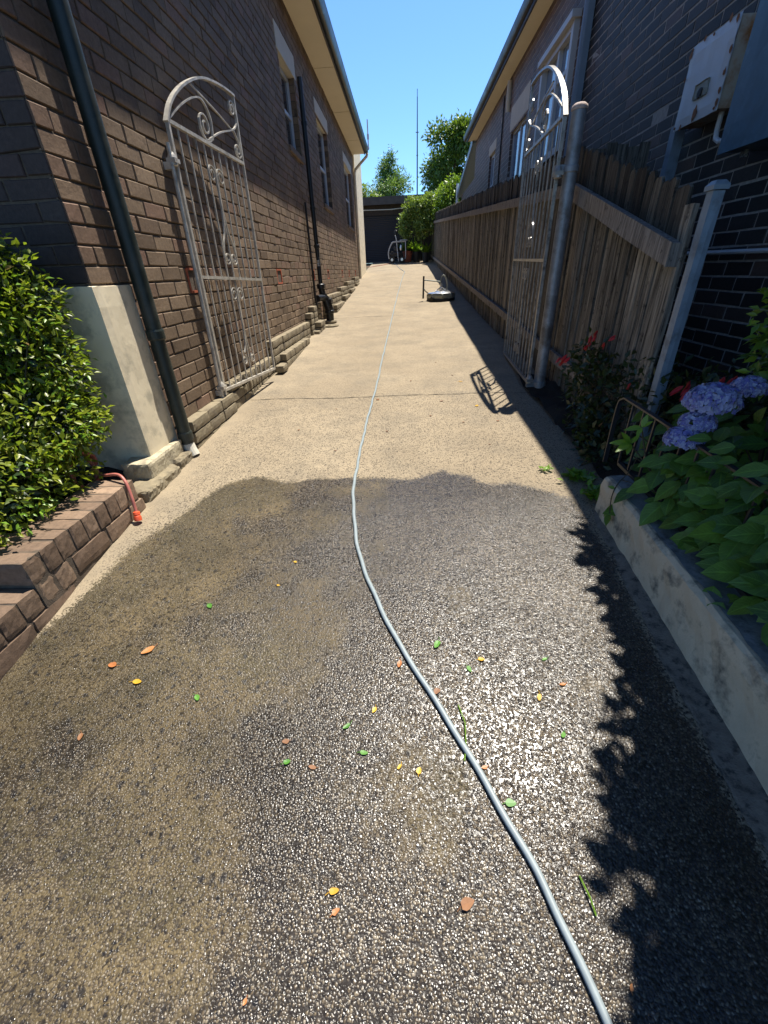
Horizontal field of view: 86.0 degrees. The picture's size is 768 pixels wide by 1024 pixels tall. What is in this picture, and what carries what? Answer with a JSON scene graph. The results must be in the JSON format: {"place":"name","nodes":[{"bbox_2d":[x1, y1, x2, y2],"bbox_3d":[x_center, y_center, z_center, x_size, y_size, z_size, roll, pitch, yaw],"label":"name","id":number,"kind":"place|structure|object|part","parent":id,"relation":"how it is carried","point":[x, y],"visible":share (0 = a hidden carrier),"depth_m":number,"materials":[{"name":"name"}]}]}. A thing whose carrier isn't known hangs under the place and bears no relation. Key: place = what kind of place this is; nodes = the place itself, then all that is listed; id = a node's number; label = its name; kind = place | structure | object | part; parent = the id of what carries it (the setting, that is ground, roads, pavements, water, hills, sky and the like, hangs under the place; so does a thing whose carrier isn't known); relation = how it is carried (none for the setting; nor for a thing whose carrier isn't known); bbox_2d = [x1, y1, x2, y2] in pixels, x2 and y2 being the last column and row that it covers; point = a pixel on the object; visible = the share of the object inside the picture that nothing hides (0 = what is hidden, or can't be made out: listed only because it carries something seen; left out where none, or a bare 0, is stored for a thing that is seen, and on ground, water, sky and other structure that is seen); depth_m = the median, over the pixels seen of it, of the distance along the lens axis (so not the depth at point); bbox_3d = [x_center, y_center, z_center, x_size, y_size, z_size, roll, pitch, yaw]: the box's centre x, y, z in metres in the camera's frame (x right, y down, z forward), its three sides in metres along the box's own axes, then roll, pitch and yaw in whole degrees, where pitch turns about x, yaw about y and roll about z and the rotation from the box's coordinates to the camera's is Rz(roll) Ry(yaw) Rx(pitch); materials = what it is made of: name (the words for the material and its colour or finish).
{"place":"outdoors","nodes":[
{"label":"outdoors","id":0,"kind":"place"},
{"bbox_2d":[0,260,767,1023],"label":"driveway","id":1,"kind":"structure","parent":0,"point":[172,850],"depth_m":1.27,"materials":[{"name":"concrete"}]},
{"bbox_2d":[77,730,82,739],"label":"fallen leaf","id":2,"kind":"object","parent":1,"relation":"on","point":[80,735],"visible":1,"depth_m":1.34,"materials":[{"name":"orange plant"}]},
{"bbox_2d":[64,451,141,521],"bbox_3d":[-1.569,-0.149,2.262,0.564,0.332,0.188,22,38,35],"label":"garden hose","id":3,"kind":"object","parent":1,"relation":"on","point":[137,515],"visible":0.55,"depth_m":2.22,"materials":[{"name":"red plastic"}]},
{"bbox_2d":[108,662,118,666],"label":"fallen leaf","id":4,"kind":"object","parent":1,"relation":"on","point":[112,664],"visible":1,"depth_m":1.54,"materials":[{"name":"orange plant"}]},
{"bbox_2d":[130,679,140,683],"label":"fallen leaf","id":5,"kind":"object","parent":1,"relation":"on","point":[135,681],"visible":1,"depth_m":1.48,"materials":[{"name":"yellow plant"}]},
{"bbox_2d":[141,643,157,653],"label":"fallen leaf","id":6,"kind":"object","parent":1,"relation":"on","point":[148,649],"visible":1,"depth_m":1.58,"materials":[{"name":"orange plant"}]},
{"bbox_2d":[275,363,287,372],"bbox_3d":[-1.198,-1.694,4.833,0.104,0.084,0.223,-1,30,3],"label":"loose brick","id":7,"kind":"object","parent":1,"relation":"on","point":[281,367],"visible":0.99,"depth_m":4.75,"materials":[{"name":"stone"}]},
{"bbox_2d":[297,76,336,322],"bbox_3d":[-1.157,-4.914,6.808,0.240,3.285,0.531,19,37,33],"label":"vent stack","id":8,"kind":"object","parent":1,"relation":"on","point":[324,298],"visible":0.99,"depth_m":6.83,"materials":[{"name":"black paint"}]},
{"bbox_2d":[325,887,338,895],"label":"fallen leaf","id":9,"kind":"object","parent":1,"relation":"on","point":[333,890],"visible":1,"depth_m":1.01,"materials":[{"name":"yellow plant"}]},
{"bbox_2d":[325,324,338,326],"bbox_3d":[-0.980,-3.362,7.418,0.330,0.027,0.330,-1,30,3],"label":"drain cover","id":10,"kind":"object","parent":1,"relation":"on","point":[331,325],"visible":0.84,"depth_m":7.37,"materials":[{"name":"stone"}]},
{"bbox_2d":[330,908,339,916],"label":"fallen leaf","id":11,"kind":"object","parent":1,"relation":"on","point":[335,911],"visible":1,"depth_m":0.98,"materials":[{"name":"orange plant"}]},
{"bbox_2d":[357,750,367,754],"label":"fallen leaf","id":12,"kind":"object","parent":1,"relation":"on","point":[363,752],"visible":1,"depth_m":1.25,"materials":[{"name":"green plant"}]},
{"bbox_2d":[259,316,529,399],"bbox_3d":[0.317,-3.984,8.168,2.800,0.675,10.307,-1,30,3],"label":"driveway joint","id":13,"kind":"object","parent":1,"relation":"on","point":[413,394],"visible":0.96,"depth_m":3.90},
{"bbox_2d":[388,229,406,262],"bbox_3d":[0.665,-12.863,19.924,0.955,1.379,0.634,-1,30,3],"label":"pressure washer","id":14,"kind":"object","parent":1,"relation":"on","point":[396,253],"visible":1,"depth_m":19.90,"materials":[{"name":"white paint"}]},
{"bbox_2d":[398,238,412,261],"bbox_3d":[1.088,-12.954,20.366,1.098,0.989,1.131,9,32,19],"label":"potted plant","id":15,"kind":"object","parent":1,"relation":"on","point":[409,251],"visible":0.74,"depth_m":20.32,"materials":[{"name":"green plant"}]},
{"bbox_2d":[408,238,421,261],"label":"potted plant","id":16,"kind":"object","parent":1,"relation":"on","point":[416,254],"visible":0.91,"depth_m":20.14,"materials":[{"name":"green plant"}]},
{"bbox_2d":[395,186,442,260],"bbox_3d":[1.718,-13.576,19.402,2.395,2.957,1.576,-1,30,3],"label":"photinia shrub","id":17,"kind":"object","parent":1,"relation":"on","point":[418,209],"visible":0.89,"depth_m":19.07,"materials":[{"name":"green plant"}]},
{"bbox_2d":[417,242,432,261],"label":"potted plant","id":18,"kind":"object","parent":1,"relation":"on","point":[425,253],"visible":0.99,"depth_m":19.56,"materials":[{"name":"green plant"}]},
{"bbox_2d":[434,685,439,693],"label":"fallen leaf","id":19,"kind":"object","parent":1,"relation":"on","point":[436,690],"visible":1,"depth_m":1.40,"materials":[{"name":"orange plant"}]},
{"bbox_2d":[434,640,440,647],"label":"fallen leaf","id":20,"kind":"object","parent":1,"relation":"on","point":[436,643],"visible":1,"depth_m":1.54,"materials":[{"name":"green plant"}]},
{"bbox_2d":[422,275,454,300],"bbox_3d":[1.288,-5.125,9.398,0.672,0.514,0.673,16,35,28],"label":"surface cleaner","id":21,"kind":"object","parent":1,"relation":"on","point":[442,295],"visible":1,"depth_m":9.29,"materials":[{"name":"metal"}]},
{"bbox_2d":[458,705,466,760],"bbox_3d":[0.249,0.688,1.290,0.019,0.022,0.171,-1,30,3],"label":"plant sprig","id":22,"kind":"object","parent":1,"relation":"on","point":[465,729],"visible":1,"depth_m":1.30,"materials":[{"name":"green plant"}]},
{"bbox_2d":[457,897,473,911],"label":"fallen leaf","id":23,"kind":"object","parent":1,"relation":"on","point":[467,903],"visible":1,"depth_m":0.98,"materials":[{"name":"orange plant"}]},
{"bbox_2d":[351,263,612,1023],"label":"pressure hose","id":24,"kind":"object","parent":1,"relation":"on","point":[577,957],"visible":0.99,"depth_m":1.16,"materials":[{"name":"grey rubber"}]},
{"bbox_2d":[502,798,515,806],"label":"fallen leaf","id":25,"kind":"object","parent":1,"relation":"on","point":[509,802],"visible":1,"depth_m":1.14,"materials":[{"name":"green plant"}]},
{"bbox_2d":[539,463,552,471],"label":"weed","id":26,"kind":"object","parent":1,"relation":"on","point":[547,467],"visible":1,"depth_m":2.49,"materials":[{"name":"green plant"}]},
{"bbox_2d":[525,101,587,387],"bbox_3d":[1.381,-1.993,3.381,0.175,2.007,0.115,11,33,22],"label":"gate post","id":27,"kind":"object","parent":1,"relation":"on","point":[570,167],"visible":0.94,"depth_m":3.22,"materials":[{"name":"grey metal"}]},
{"bbox_2d":[503,65,567,383],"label":"iron gate","id":28,"kind":"structure","parent":27,"relation":"attached to","point":[557,173],"depth_m":3.69,"materials":[{"name":"white metal"}]},
{"bbox_2d":[556,467,597,484],"bbox_3d":[1.134,-0.218,2.389,0.207,0.052,0.212,17,35,30],"label":"weed","id":29,"kind":"object","parent":1,"relation":"on","point":[576,474],"visible":0.99,"depth_m":2.40,"materials":[{"name":"green plant"}]},
{"bbox_2d":[579,875,596,915],"bbox_3d":[0.485,0.913,0.980,0.005,0.014,0.072,-7,31,-7],"label":"plant sprig","id":30,"kind":"object","parent":1,"relation":"on","point":[588,895],"visible":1,"depth_m":0.97,"materials":[{"name":"green plant"}]},
{"bbox_2d":[580,478,600,500],"bbox_3d":[1.143,-0.106,2.218,0.159,0.053,0.222,22,38,35],"label":"weed","id":31,"kind":"object","parent":1,"relation":"on","point":[590,494],"visible":0.79,"depth_m":2.24,"materials":[{"name":"green plant"}]},
{"bbox_2d":[593,507,767,852],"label":"cement strip","id":32,"kind":"object","parent":1,"relation":"on","point":[748,792],"visible":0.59,"depth_m":1.30,"materials":[{"name":"grey concrete"}]},
{"bbox_2d":[595,475,767,794],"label":"planter kerb","id":33,"kind":"structure","parent":1,"relation":"on","point":[725,654],"depth_m":1.38,"materials":[{"name":"grey concrete"}]},
{"bbox_2d":[603,456,655,524],"bbox_3d":[1.122,-0.076,1.907,0.159,0.281,0.263,-1,30,3],"label":"trailing vine","id":34,"kind":"object","parent":33,"relation":"on","point":[607,518],"visible":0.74,"depth_m":1.95,"materials":[{"name":"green plant"}]},
{"bbox_2d":[602,397,767,595],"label":"garden railing","id":35,"kind":"object","parent":33,"relation":"on","point":[704,449],"visible":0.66,"depth_m":1.85,"materials":[{"name":"metal"}]},
{"bbox_2d":[325,0,523,263],"label":"sky","id":36,"kind":"structure","parent":0,"point":[449,51],"materials":[{"name":"blue"}]},
{"bbox_2d":[518,374,767,527],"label":"garden soil","id":37,"kind":"structure","parent":0,"point":[549,393],"depth_m":3.17,"materials":[{"name":"brown soil"}]},
{"bbox_2d":[588,127,685,335],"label":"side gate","id":38,"kind":"structure","parent":37,"relation":"on","point":[636,155],"depth_m":3.51,"materials":[{"name":"metal"}]},
{"bbox_2d":[556,326,767,470],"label":"fuchsia shrub","id":39,"kind":"object","parent":37,"relation":"on","point":[584,416],"visible":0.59,"depth_m":2.56,"materials":[{"name":"green plant"}]},
{"bbox_2d":[636,179,730,450],"bbox_3d":[1.538,-0.938,2.185,0.070,1.298,0.070,-1,30,3],"label":"steel post","id":40,"kind":"object","parent":37,"relation":"on","point":[715,190],"visible":0.84,"depth_m":2.06,"materials":[{"name":"grey metal"}]},
{"bbox_2d":[603,375,767,646],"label":"hydrangea","id":41,"kind":"object","parent":37,"relation":"on","point":[733,552],"visible":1,"depth_m":1.50,"materials":[{"name":"green plant"}]},
{"bbox_2d":[735,287,767,500],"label":"garden shrub","id":42,"kind":"object","parent":37,"relation":"on","point":[761,345],"visible":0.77,"depth_m":1.68,"materials":[{"name":"green plant"}]},
{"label":"ground","id":43,"kind":"structure","parent":0,"visible":0},
{"bbox_2d":[0,466,125,532],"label":"garden bed","id":44,"kind":"object","parent":43,"relation":"on","point":[105,470],"depth_m":2.55,"materials":[{"name":"soil"}]},
{"bbox_2d":[0,230,114,545],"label":"leafy bush","id":45,"kind":"object","parent":44,"relation":"on","point":[32,461],"visible":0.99,"depth_m":1.94,"materials":[{"name":"green plant"}]},
{"bbox_2d":[0,480,145,680],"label":"brick edging","id":46,"kind":"object","parent":43,"relation":"on","point":[47,566],"visible":0.94,"depth_m":1.78,"materials":[{"name":"brown brick"}]},
{"bbox_2d":[0,0,369,502],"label":"brick house","id":47,"kind":"structure","parent":43,"relation":"on","point":[90,212],"depth_m":2.76,"materials":[{"name":"brown brick"}]},
{"bbox_2d":[163,76,275,397],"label":"iron gate","id":48,"kind":"structure","parent":47,"relation":"attached to","point":[172,163],"depth_m":3.33,"materials":[{"name":"silver metal"}]},
{"bbox_2d":[272,18,304,164],"bbox_3d":[-1.387,-5.868,5.889,0.161,1.257,1.081,-1,30,3],"label":"window","id":49,"kind":"structure","parent":47,"relation":"in","point":[288,72],"depth_m":5.93,"materials":[{"name":"paint"}]},
{"bbox_2d":[313,96,334,214],"bbox_3d":[-1.259,-7.142,8.419,0.161,1.617,1.461,-1,30,3],"label":"window","id":50,"kind":"structure","parent":47,"relation":"in","point":[320,132],"depth_m":8.60,"materials":[{"name":"paint"}]},
{"bbox_2d":[342,151,354,231],"bbox_3d":[-1.076,-9.274,12.079,0.161,1.677,1.901,-1,30,3],"label":"window","id":51,"kind":"structure","parent":47,"relation":"in","point":[347,169],"depth_m":12.35,"materials":[{"name":"paint"}]},
{"bbox_2d":[362,183,381,196],"bbox_3d":[-1.255,-17.362,24.763,3.142,4.130,2.218,-1,30,3],"label":"round tree","id":52,"kind":"object","parent":43,"relation":"on","point":[367,192],"visible":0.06,"depth_m":23.66,"materials":[{"name":"green plant"}]},
{"bbox_2d":[367,144,414,196],"bbox_3d":[1.009,-19.653,26.320,4.805,6.142,3.916,-1,30,3],"label":"conifer tree","id":53,"kind":"object","parent":43,"relation":"on","point":[389,180],"visible":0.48,"depth_m":25.53,"materials":[{"name":"green plant"}]},
{"bbox_2d":[363,194,430,262],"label":"garage","id":54,"kind":"structure","parent":43,"relation":"on","point":[381,214],"depth_m":20.71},
{"bbox_2d":[364,215,404,262],"bbox_3d":[-0.094,-13.884,20.979,2.360,2.000,0.015,-1,30,3],"label":"roller door","id":55,"kind":"structure","parent":54,"relation":"in","point":[378,230],"depth_m":20.92,"materials":[{"name":"grey metal"}]},
{"bbox_2d":[416,89,418,193],"bbox_3d":[2.542,-25.219,31.501,0.240,10.400,0.120,-1,30,3],"label":"radio mast","id":56,"kind":"object","parent":43,"relation":"on","point":[417,132],"visible":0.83,"depth_m":30.24,"materials":[{"name":"grey metal"}]},
{"bbox_2d":[416,108,471,211],"bbox_3d":[3.695,-17.633,22.653,4.092,6.345,3.728,-1,30,3],"label":"camphor tree","id":57,"kind":"object","parent":43,"relation":"on","point":[451,157],"visible":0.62,"depth_m":21.11,"materials":[{"name":"green plant"}]},
{"bbox_2d":[431,172,460,218],"bbox_3d":[3.109,-13.111,18.364,2.004,3.292,1.687,-1,30,3],"label":"lime shrub","id":58,"kind":"object","parent":43,"relation":"on","point":[446,197],"visible":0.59,"depth_m":17.74,"materials":[{"name":"green plant"}]},
{"bbox_2d":[431,145,699,443],"bbox_3d":[2.019,-7.894,12.012,0.186,3.583,23.829,-1,30,3],"label":"paling fence","id":59,"kind":"object","parent":43,"relation":"on","point":[646,222],"visible":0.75,"depth_m":3.10,"materials":[{"name":"brown wood"}]},
{"bbox_2d":[456,0,767,430],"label":"neighbour house","id":60,"kind":"structure","parent":43,"relation":"on","point":[622,66],"depth_m":3.69,"materials":[{"name":"brick"}]},
{"bbox_2d":[489,138,496,186],"bbox_3d":[2.733,-8.642,10.258,0.124,0.871,0.950,-1,30,3],"label":"window","id":61,"kind":"structure","parent":60,"relation":"in","point":[492,149],"depth_m":10.33,"materials":[{"name":"white paint"}]},
{"bbox_2d":[509,80,530,179],"bbox_3d":[2.620,-7.196,7.967,0.124,1.291,1.470,-1,30,3],"label":"window","id":62,"kind":"structure","parent":60,"relation":"in","point":[521,106],"depth_m":7.99,"materials":[{"name":"white paint"}]},
{"bbox_2d":[530,8,582,168],"bbox_3d":[2.463,-5.927,5.975,0.220,1.320,1.520,-1,30,3],"label":"window","id":63,"kind":"structure","parent":60,"relation":"in","point":[561,53],"depth_m":5.80,"materials":[{"name":"white paint"}]},
{"bbox_2d":[673,10,756,144],"bbox_3d":[2.228,-2.810,2.739,0.188,0.650,0.655,-1,30,3],"label":"meter box","id":64,"kind":"object","parent":60,"relation":"attached to","point":[715,64],"visible":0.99,"depth_m":2.69,"materials":[{"name":"white metal"}]},
{"bbox_2d":[717,0,767,157],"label":"electrical cabinet","id":65,"kind":"object","parent":60,"relation":"attached to","point":[745,131],"visible":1,"depth_m":2.26,"materials":[{"name":"metal"}]},
{"bbox_3d":[2.012,-2.368,2.056,0.019,0.795,0.626,-1,30,3],"label":"door","id":66,"kind":"part","parent":65,"relation":"part of","materials":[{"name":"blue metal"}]}
]}

